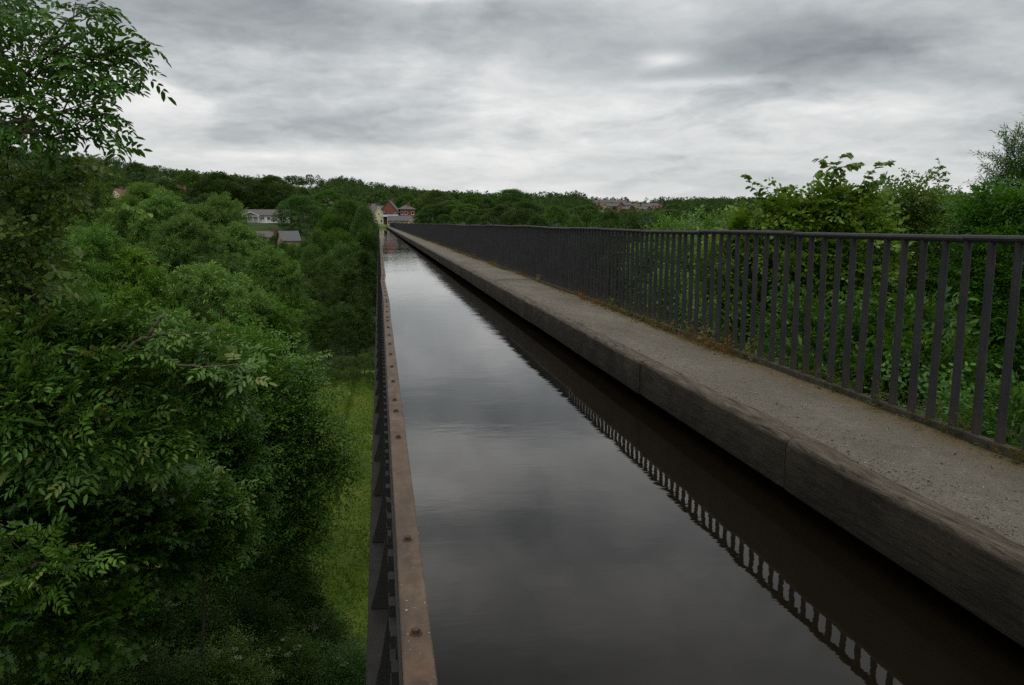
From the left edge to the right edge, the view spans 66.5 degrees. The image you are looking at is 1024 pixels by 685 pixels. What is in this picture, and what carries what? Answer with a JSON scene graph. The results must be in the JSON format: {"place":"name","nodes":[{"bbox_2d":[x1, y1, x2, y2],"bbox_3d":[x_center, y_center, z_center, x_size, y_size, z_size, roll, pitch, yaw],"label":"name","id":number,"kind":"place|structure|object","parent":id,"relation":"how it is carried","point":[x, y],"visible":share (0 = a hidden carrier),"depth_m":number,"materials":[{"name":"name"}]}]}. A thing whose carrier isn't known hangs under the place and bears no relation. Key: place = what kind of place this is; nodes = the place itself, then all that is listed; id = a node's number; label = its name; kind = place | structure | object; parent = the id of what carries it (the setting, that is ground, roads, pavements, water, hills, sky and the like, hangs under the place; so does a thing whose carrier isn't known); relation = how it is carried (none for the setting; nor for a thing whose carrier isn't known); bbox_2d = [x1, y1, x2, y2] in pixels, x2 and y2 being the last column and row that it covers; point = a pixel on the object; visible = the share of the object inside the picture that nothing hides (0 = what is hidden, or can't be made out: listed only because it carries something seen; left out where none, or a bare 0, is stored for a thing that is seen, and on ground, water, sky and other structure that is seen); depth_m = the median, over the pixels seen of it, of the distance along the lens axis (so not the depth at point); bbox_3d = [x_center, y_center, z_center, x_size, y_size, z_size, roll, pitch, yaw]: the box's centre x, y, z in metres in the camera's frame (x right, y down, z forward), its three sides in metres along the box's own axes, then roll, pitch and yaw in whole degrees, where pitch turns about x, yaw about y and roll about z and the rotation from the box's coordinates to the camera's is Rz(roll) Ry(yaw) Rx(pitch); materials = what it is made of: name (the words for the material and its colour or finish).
{"place":"outdoors","nodes":[
{"label":"outdoors","id":0,"kind":"place"},
{"bbox_2d":[7,370,374,683],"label":"meadow","id":1,"kind":"structure","parent":0,"point":[346,558],"depth_m":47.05,"materials":[{"name":"green plant"}]},
{"bbox_2d":[0,160,1023,662],"bbox_3d":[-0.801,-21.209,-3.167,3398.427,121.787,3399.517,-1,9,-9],"label":"ground","id":2,"kind":"structure","parent":0,"point":[252,226],"depth_m":194.21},
{"bbox_2d":[1,206,105,289],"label":"willow tree","id":3,"kind":"object","parent":2,"relation":"on","point":[76,227],"visible":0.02,"depth_m":36.29,"materials":[{"name":"green plant"}]},
{"bbox_2d":[0,600,114,684],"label":"holly bush","id":4,"kind":"object","parent":2,"relation":"on","point":[28,670],"visible":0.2,"depth_m":11.99,"materials":[{"name":"green plant"}]},
{"bbox_2d":[0,513,125,615],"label":"ash sapling","id":5,"kind":"object","parent":2,"relation":"on","point":[23,533],"visible":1,"depth_m":8.53,"materials":[{"name":"green plant"}]},
{"bbox_2d":[0,106,152,325],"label":"elm tree","id":6,"kind":"object","parent":2,"relation":"on","point":[19,249],"visible":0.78,"depth_m":8.86,"materials":[{"name":"green plant"}]},
{"bbox_2d":[10,637,145,684],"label":"elder bush","id":7,"kind":"object","parent":2,"relation":"on","point":[99,680],"visible":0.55,"depth_m":12.56,"materials":[{"name":"green plant"}]},
{"bbox_2d":[63,198,99,287],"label":"oak tree","id":8,"kind":"object","parent":2,"relation":"on","point":[75,210],"visible":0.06,"depth_m":146.31,"materials":[{"name":"green plant"}]},
{"bbox_2d":[0,0,176,180],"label":"ash tree","id":9,"kind":"object","parent":2,"relation":"on","point":[62,60],"visible":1,"depth_m":8.14,"materials":[{"name":"green plant"}]},
{"bbox_2d":[65,177,127,242],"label":"oak tree","id":10,"kind":"object","parent":2,"relation":"on","point":[94,199],"visible":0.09,"depth_m":154.14,"materials":[{"name":"green plant"}]},
{"bbox_2d":[14,557,179,684],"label":"holly bush","id":11,"kind":"object","parent":2,"relation":"on","point":[126,642],"visible":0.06,"depth_m":14.52,"materials":[{"name":"green plant"}]},
{"bbox_2d":[34,220,164,309],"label":"willow tree","id":12,"kind":"object","parent":2,"relation":"on","point":[95,240],"visible":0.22,"depth_m":30.72,"materials":[{"name":"green plant"}]},
{"bbox_2d":[0,445,214,684],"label":"sycamore tree","id":13,"kind":"object","parent":2,"relation":"on","point":[138,525],"visible":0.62,"depth_m":11.35,"materials":[{"name":"green plant"}]},
{"bbox_2d":[84,192,132,241],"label":"oak tree","id":14,"kind":"object","parent":2,"relation":"on","point":[108,204],"visible":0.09,"depth_m":150.72,"materials":[{"name":"green plant"}]},
{"bbox_2d":[79,564,184,651],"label":"maple sapling","id":15,"kind":"object","parent":2,"relation":"on","point":[162,621],"visible":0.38,"depth_m":13.69,"materials":[{"name":"green plant"}]},
{"bbox_2d":[125,162,147,181],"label":"birch tree","id":16,"kind":"object","parent":2,"relation":"on","point":[137,165],"visible":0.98,"depth_m":394.46,"materials":[{"name":"green plant"}]},
{"bbox_2d":[0,279,276,514],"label":"ash tree","id":17,"kind":"object","parent":2,"relation":"on","point":[72,380],"visible":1,"depth_m":8.89,"materials":[{"name":"green plant"}]},
{"bbox_2d":[94,180,194,276],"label":"willow tree","id":18,"kind":"object","parent":2,"relation":"on","point":[136,190],"visible":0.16,"depth_m":47.35,"materials":[{"name":"green plant"}]},
{"bbox_2d":[85,245,218,649],"bbox_3d":[-15.544,5.030,32.895,6.016,18.234,6.522,7,11,40],"label":"willow tree","id":19,"kind":"object","parent":2,"relation":"on","point":[129,258],"visible":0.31,"depth_m":31.03,"materials":[{"name":"green plant"}]},
{"bbox_2d":[128,185,191,271],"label":"willow tree","id":20,"kind":"object","parent":2,"relation":"on","point":[164,203],"visible":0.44,"depth_m":45.64,"materials":[{"name":"green plant"}]},
{"bbox_2d":[101,565,237,676],"bbox_3d":[-7.465,8.541,16.976,3.695,7.983,3.479,-1,9,-9],"label":"holly bush","id":21,"kind":"object","parent":2,"relation":"on","point":[175,598],"visible":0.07,"depth_m":16.65,"materials":[{"name":"green plant"}]},
{"bbox_2d":[118,643,222,684],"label":"elder bush","id":22,"kind":"object","parent":2,"relation":"on","point":[160,677],"visible":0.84,"depth_m":14.31,"materials":[{"name":"green plant"}]},
{"bbox_2d":[114,306,227,432],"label":"willow tree","id":23,"kind":"object","parent":2,"relation":"on","point":[176,311],"visible":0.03,"depth_m":25.35,"materials":[{"name":"green plant"}]},
{"bbox_2d":[131,212,243,324],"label":"willow tree","id":24,"kind":"object","parent":2,"relation":"on","point":[174,235],"visible":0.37,"depth_m":40.81,"materials":[{"name":"green plant"}]},
{"bbox_2d":[167,171,214,205],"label":"oak tree","id":25,"kind":"object","parent":2,"relation":"on","point":[193,178],"visible":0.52,"depth_m":225.56,"materials":[{"name":"green plant"}]},
{"bbox_2d":[176,202,225,307],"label":"willow tree","id":26,"kind":"object","parent":2,"relation":"on","point":[194,210],"visible":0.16,"depth_m":46.42,"materials":[{"name":"green plant"}]},
{"bbox_2d":[153,449,265,675],"bbox_3d":[-6.090,7.246,14.726,3.291,10.844,2.084,4,9,22],"label":"rowan sapling","id":27,"kind":"object","parent":2,"relation":"on","point":[230,513],"visible":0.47,"depth_m":13.79,"materials":[{"name":"green plant"}]},
{"bbox_2d":[150,540,274,655],"bbox_3d":[-7.156,8.556,18.999,3.203,8.837,3.603,-1,9,-9],"label":"holly bush","id":28,"kind":"object","parent":2,"relation":"on","point":[224,592],"visible":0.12,"depth_m":18.39,"materials":[{"name":"green plant"}]},
{"bbox_2d":[137,259,289,617],"bbox_3d":[-12.603,5.265,33.459,6.371,17.610,6.363,8,12,43],"label":"willow tree","id":29,"kind":"object","parent":2,"relation":"on","point":[198,277],"visible":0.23,"depth_m":31.72,"materials":[{"name":"green plant"}]},
{"bbox_2d":[143,588,283,684],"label":"holly bush","id":30,"kind":"object","parent":2,"relation":"on","point":[196,630],"visible":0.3,"depth_m":16.18,"materials":[{"name":"green plant"}]},
{"bbox_2d":[140,370,291,653],"bbox_3d":[-7.213,6.695,18.296,3.987,13.122,4.396,-7,11,-37],"label":"hornbeam tree","id":31,"kind":"object","parent":2,"relation":"on","point":[226,449],"visible":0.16,"depth_m":17.36,"materials":[{"name":"green plant"}]},
{"bbox_2d":[184,171,249,208],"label":"oak tree","id":32,"kind":"object","parent":2,"relation":"on","point":[225,177],"visible":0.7,"depth_m":227.19,"materials":[{"name":"green plant"}]},
{"bbox_2d":[189,191,257,270],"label":"willow tree","id":33,"kind":"object","parent":2,"relation":"on","point":[221,208],"visible":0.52,"depth_m":46.41,"materials":[{"name":"green plant"}]},
{"bbox_2d":[172,624,283,684],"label":"elder bush","id":34,"kind":"object","parent":2,"relation":"on","point":[227,675],"visible":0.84,"depth_m":15.41,"materials":[{"name":"green plant"}]},
{"bbox_2d":[200,220,281,315],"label":"willow tree","id":35,"kind":"object","parent":2,"relation":"on","point":[240,232],"visible":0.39,"depth_m":45.14,"materials":[{"name":"green plant"}]},
{"bbox_2d":[228,176,269,208],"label":"oak tree","id":36,"kind":"object","parent":2,"relation":"on","point":[250,182],"visible":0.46,"depth_m":233.33,"materials":[{"name":"green plant"}]},
{"bbox_2d":[237,209,289,222],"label":"bungalow","id":37,"kind":"object","parent":2,"relation":"on","point":[261,215],"visible":0.5,"depth_m":221.43,"materials":[{"name":"white paint"}]},
{"bbox_2d":[221,587,318,683],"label":"holly bush","id":38,"kind":"object","parent":2,"relation":"on","point":[267,619],"visible":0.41,"depth_m":18.38,"materials":[{"name":"green plant"}]},
{"bbox_2d":[251,174,288,208],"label":"oak tree","id":39,"kind":"object","parent":2,"relation":"on","point":[270,178],"visible":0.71,"depth_m":234.19,"materials":[{"name":"green plant"}]},
{"bbox_2d":[220,289,321,457],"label":"willow tree","id":40,"kind":"object","parent":2,"relation":"on","point":[284,320],"visible":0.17,"depth_m":34.44,"materials":[{"name":"green plant"}]},
{"bbox_2d":[235,243,318,351],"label":"willow tree","id":41,"kind":"object","parent":2,"relation":"on","point":[270,260],"visible":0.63,"depth_m":41.86,"materials":[{"name":"green plant"}]},
{"bbox_2d":[234,538,330,647],"bbox_3d":[-6.413,9.301,21.446,3.226,8.104,3.347,-1,9,-9],"label":"holly bush","id":42,"kind":"object","parent":2,"relation":"on","point":[264,584],"visible":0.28,"depth_m":20.83,"materials":[{"name":"green plant"}]},
{"bbox_2d":[201,312,370,619],"bbox_3d":[-6.612,6.773,22.806,5.385,15.658,5.507,-1,9,-9],"label":"hornbeam tree","id":43,"kind":"object","parent":2,"relation":"on","point":[299,466],"visible":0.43,"depth_m":21.39,"materials":[{"name":"green plant"}]},
{"bbox_2d":[268,184,303,224],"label":"oak tree","id":44,"kind":"object","parent":2,"relation":"on","point":[284,188],"visible":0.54,"depth_m":231.39,"materials":[{"name":"green plant"}]},
{"bbox_2d":[242,624,333,684],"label":"elder bush","id":45,"kind":"object","parent":2,"relation":"on","point":[298,670],"visible":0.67,"depth_m":17.61,"materials":[{"name":"green plant"}]},
{"bbox_2d":[276,231,300,245],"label":"outhouse","id":46,"kind":"structure","parent":2,"relation":"on","point":[292,237],"depth_m":171.10,"materials":[{"name":"beige stone"}]},
{"bbox_2d":[269,194,325,242],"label":"oak tree","id":47,"kind":"object","parent":2,"relation":"on","point":[301,203],"visible":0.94,"depth_m":200.56,"materials":[{"name":"green plant"}]},
{"bbox_2d":[276,271,320,346],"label":"alder tree","id":48,"kind":"object","parent":2,"relation":"on","point":[310,289],"visible":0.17,"depth_m":105.00,"materials":[{"name":"green plant"}]},
{"bbox_2d":[278,298,335,360],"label":"alder tree","id":49,"kind":"object","parent":2,"relation":"on","point":[319,307],"visible":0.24,"depth_m":99.44,"materials":[{"name":"green plant"}]},
{"bbox_2d":[297,242,329,358],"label":"oak tree","id":50,"kind":"object","parent":2,"relation":"on","point":[314,254],"visible":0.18,"depth_m":134.71,"materials":[{"name":"green plant"}]},
{"bbox_2d":[291,580,350,651],"bbox_3d":[-6.053,10.168,23.125,2.593,6.940,2.618,-1,9,-9],"label":"holly bush","id":51,"kind":"object","parent":2,"relation":"on","point":[320,600],"visible":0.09,"depth_m":22.67,"materials":[{"name":"green plant"}]},
{"bbox_2d":[308,229,337,330],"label":"birch tree","id":52,"kind":"object","parent":2,"relation":"on","point":[317,238],"visible":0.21,"depth_m":144.34,"materials":[{"name":"green plant"}]},
{"bbox_2d":[283,600,363,675],"bbox_3d":[-5.225,10.151,21.201,2.598,6.108,2.328,-1,9,-9],"label":"elder bush","id":53,"kind":"object","parent":2,"relation":"on","point":[335,633],"visible":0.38,"depth_m":20.88,"materials":[{"name":"green plant"}]},
{"bbox_2d":[313,190,346,218],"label":"oak tree","id":54,"kind":"object","parent":2,"relation":"on","point":[333,196],"visible":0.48,"depth_m":290.45,"materials":[{"name":"green plant"}]},
{"bbox_2d":[310,213,350,262],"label":"oak tree","id":55,"kind":"object","parent":2,"relation":"on","point":[328,220],"visible":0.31,"depth_m":186.89,"materials":[{"name":"green plant"}]},
{"bbox_2d":[298,256,363,359],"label":"alder tree","id":56,"kind":"object","parent":2,"relation":"on","point":[326,264],"visible":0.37,"depth_m":113.73,"materials":[{"name":"green plant"}]},
{"bbox_2d":[302,635,366,684],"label":"elder bush","id":57,"kind":"object","parent":2,"relation":"on","point":[351,670],"visible":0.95,"depth_m":17.75,"materials":[{"name":"green plant"}]},
{"bbox_2d":[311,300,370,364],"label":"alder tree","id":58,"kind":"object","parent":2,"relation":"on","point":[333,310],"visible":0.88,"depth_m":101.66,"materials":[{"name":"green plant"}]},
{"bbox_2d":[318,228,368,302],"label":"oak tree","id":59,"kind":"object","parent":2,"relation":"on","point":[331,239],"visible":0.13,"depth_m":153.94,"materials":[{"name":"green plant"}]},
{"bbox_2d":[328,356,362,378],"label":"bush","id":60,"kind":"object","parent":2,"relation":"on","point":[350,360],"visible":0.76,"depth_m":94.03,"materials":[{"name":"green plant"}]},
{"bbox_2d":[315,241,376,360],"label":"oak tree","id":61,"kind":"object","parent":2,"relation":"on","point":[351,262],"visible":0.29,"depth_m":126.17,"materials":[{"name":"green plant"}]},
{"bbox_2d":[323,267,375,356],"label":"alder tree","id":62,"kind":"object","parent":2,"relation":"on","point":[350,278],"visible":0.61,"depth_m":109.00,"materials":[{"name":"green plant"}]},
{"bbox_2d":[322,197,376,255],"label":"oak tree","id":63,"kind":"object","parent":2,"relation":"on","point":[352,206],"visible":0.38,"depth_m":190.97,"materials":[{"name":"green plant"}]},
{"bbox_2d":[342,302,375,353],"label":"alder tree","id":64,"kind":"object","parent":2,"relation":"on","point":[362,311],"visible":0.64,"depth_m":106.47,"materials":[{"name":"green plant"}]},
{"bbox_2d":[349,249,376,351],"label":"alder tree","id":65,"kind":"object","parent":2,"relation":"on","point":[364,255],"visible":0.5,"depth_m":126.77,"materials":[{"name":"green plant"}]},
{"bbox_2d":[352,353,374,375],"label":"bush","id":66,"kind":"object","parent":2,"relation":"on","point":[366,356],"visible":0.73,"depth_m":95.32,"materials":[{"name":"green plant"}]},
{"bbox_2d":[352,226,377,308],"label":"oak tree","id":67,"kind":"object","parent":2,"relation":"on","point":[365,240],"visible":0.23,"depth_m":160.08,"materials":[{"name":"green plant"}]},
{"bbox_2d":[350,201,380,269],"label":"oak tree","id":68,"kind":"object","parent":2,"relation":"on","point":[358,225],"visible":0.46,"depth_m":183.54,"materials":[{"name":"green plant"}]},
{"bbox_2d":[394,194,421,213],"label":"oak tree","id":69,"kind":"object","parent":2,"relation":"on","point":[409,198],"visible":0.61,"depth_m":340.08,"materials":[{"name":"green plant"}]},
{"bbox_2d":[416,204,452,223],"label":"oak tree","id":70,"kind":"object","parent":2,"relation":"on","point":[431,208],"visible":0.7,"depth_m":255.65,"materials":[{"name":"green plant"}]},
{"bbox_2d":[419,189,454,217],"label":"oak tree","id":71,"kind":"object","parent":2,"relation":"on","point":[435,195],"visible":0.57,"depth_m":314.63,"materials":[{"name":"green plant"}]},
{"bbox_2d":[433,200,467,222],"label":"oak tree","id":72,"kind":"object","parent":2,"relation":"on","point":[446,204],"visible":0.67,"depth_m":255.38,"materials":[{"name":"green plant"}]},
{"bbox_2d":[450,204,481,223],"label":"birch tree","id":73,"kind":"object","parent":2,"relation":"on","point":[465,208],"visible":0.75,"depth_m":246.35,"materials":[{"name":"green plant"}]},
{"bbox_2d":[455,197,489,224],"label":"oak tree","id":74,"kind":"object","parent":2,"relation":"on","point":[474,201],"visible":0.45,"depth_m":275.55,"materials":[{"name":"green plant"}]},
{"bbox_2d":[0,145,978,218],"bbox_3d":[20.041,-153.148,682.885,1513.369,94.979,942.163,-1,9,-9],"label":"wood","id":75,"kind":"object","parent":2,"relation":"on","point":[351,187],"visible":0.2,"depth_m":594.86,"materials":[{"name":"green plant"}]},
{"bbox_2d":[480,203,520,224],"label":"oak tree","id":76,"kind":"object","parent":2,"relation":"on","point":[494,210],"visible":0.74,"depth_m":227.98,"materials":[{"name":"green plant"}]},
{"bbox_2d":[487,188,540,217],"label":"oak tree","id":77,"kind":"object","parent":2,"relation":"on","point":[509,193],"visible":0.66,"depth_m":326.56,"materials":[{"name":"green plant"}]},
{"bbox_2d":[501,200,550,225],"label":"oak tree","id":78,"kind":"object","parent":2,"relation":"on","point":[519,209],"visible":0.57,"depth_m":219.14,"materials":[{"name":"green plant"}]},
{"bbox_2d":[526,211,551,226],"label":"oak tree","id":79,"kind":"object","parent":2,"relation":"on","point":[538,221],"visible":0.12,"depth_m":160.75,"materials":[{"name":"green plant"}]},
{"bbox_2d":[532,204,572,226],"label":"oak tree","id":80,"kind":"object","parent":2,"relation":"on","point":[555,209],"visible":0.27,"depth_m":200.26,"materials":[{"name":"green plant"}]},
{"bbox_2d":[573,209,597,251],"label":"oak tree","id":81,"kind":"object","parent":2,"relation":"on","point":[585,217],"visible":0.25,"depth_m":192.21,"materials":[{"name":"green plant"}]},
{"bbox_2d":[594,208,622,227],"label":"oak tree","id":82,"kind":"object","parent":2,"relation":"on","point":[611,214],"visible":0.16,"depth_m":183.13,"materials":[{"name":"green plant"}]},
{"bbox_2d":[568,206,665,311],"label":"hazel tree","id":83,"kind":"object","parent":2,"relation":"on","point":[634,222],"visible":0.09,"depth_m":26.65,"materials":[{"name":"green plant"}]},
{"bbox_2d":[616,199,759,344],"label":"hazel tree","id":84,"kind":"object","parent":2,"relation":"on","point":[723,217],"visible":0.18,"depth_m":18.84,"materials":[{"name":"green plant"}]},
{"bbox_2d":[366,227,1023,684],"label":"aqueduct","id":85,"kind":"object","parent":2,"relation":"on","point":[972,565],"visible":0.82,"depth_m":4.33,"materials":[{"name":"metal"}]},
{"bbox_2d":[389,223,1023,461],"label":"iron railing","id":86,"kind":"object","parent":85,"relation":"on","point":[531,252],"visible":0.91,"depth_m":6.92,"materials":[{"name":"metal"}]},
{"bbox_2d":[389,227,1023,545],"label":"towpath","id":87,"kind":"structure","parent":85,"relation":"on","point":[792,391],"depth_m":5.24,"materials":[{"name":"concrete"}]},
{"bbox_2d":[459,262,1023,537],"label":"grit","id":88,"kind":"object","parent":87,"relation":"on","point":[991,527],"visible":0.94,"depth_m":4.86,"materials":[{"name":"gravel"}]},
{"bbox_2d":[411,233,1023,466],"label":"weeds","id":89,"kind":"object","parent":85,"relation":"on","point":[614,307],"visible":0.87,"depth_m":7.59,"materials":[{"name":"green plant"}]},
{"bbox_2d":[638,264,815,358],"bbox_3d":[3.466,4.990,14.536,1.688,12.618,6.986,0,9,-2],"label":"bramble bush","id":90,"kind":"object","parent":2,"relation":"on","point":[777,343],"visible":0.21,"depth_m":13.89,"materials":[{"name":"green plant"}]},
{"bbox_2d":[681,152,915,360],"bbox_3d":[4.446,4.343,12.389,3.627,14.269,2.312,0,9,-2],"label":"lime tree","id":91,"kind":"object","parent":2,"relation":"on","point":[833,207],"visible":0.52,"depth_m":10.94,"materials":[{"name":"green plant"}]},
{"bbox_2d":[746,277,1003,417],"bbox_3d":[3.993,5.133,9.530,2.206,11.856,2.554,-1,9,-9],"label":"rowan tree","id":92,"kind":"object","parent":2,"relation":"on","point":[947,345],"visible":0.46,"depth_m":8.44,"materials":[{"name":"green plant"}]},
{"bbox_2d":[749,241,1023,443],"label":"sycamore tree","id":93,"kind":"object","parent":2,"relation":"on","point":[1011,429],"depth_m":14.23,"materials":[{"name":"green plant"}]},
{"bbox_2d":[846,166,1004,420],"bbox_3d":[7.654,4.250,14.571,4.020,14.716,2.350,0,9,2],"label":"lime tree","id":94,"kind":"object","parent":2,"relation":"on","point":[921,212],"visible":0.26,"depth_m":13.29,"materials":[{"name":"green plant"}]},
{"bbox_2d":[907,158,965,412],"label":"tree","id":95,"kind":"object","parent":2,"relation":"on","point":[940,177],"visible":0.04,"depth_m":14.22,"materials":[{"name":"green plant"}]},
{"bbox_2d":[863,338,1023,447],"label":"laurel bush","id":96,"kind":"object","parent":2,"relation":"on","point":[1016,396],"visible":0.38,"depth_m":6.76,"materials":[{"name":"green plant"}]},
{"bbox_2d":[895,173,1023,433],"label":"hawthorn tree","id":97,"kind":"object","parent":2,"relation":"on","point":[1007,206],"visible":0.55,"depth_m":11.73,"materials":[{"name":"green plant"}]},
{"bbox_2d":[963,115,1023,213],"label":"willow tree","id":98,"kind":"object","parent":2,"relation":"on","point":[1011,164],"visible":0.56,"depth_m":13.82,"materials":[{"name":"green plant"}]},
{"bbox_2d":[0,0,1023,204],"label":"sky","id":99,"kind":"structure","parent":0,"point":[636,100],"materials":[{"name":"grey"}]},
{"bbox_2d":[380,227,1023,684],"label":"canal water","id":100,"kind":"structure","parent":0,"point":[582,521],"depth_m":4.22,"materials":[{"name":"black liquid"}]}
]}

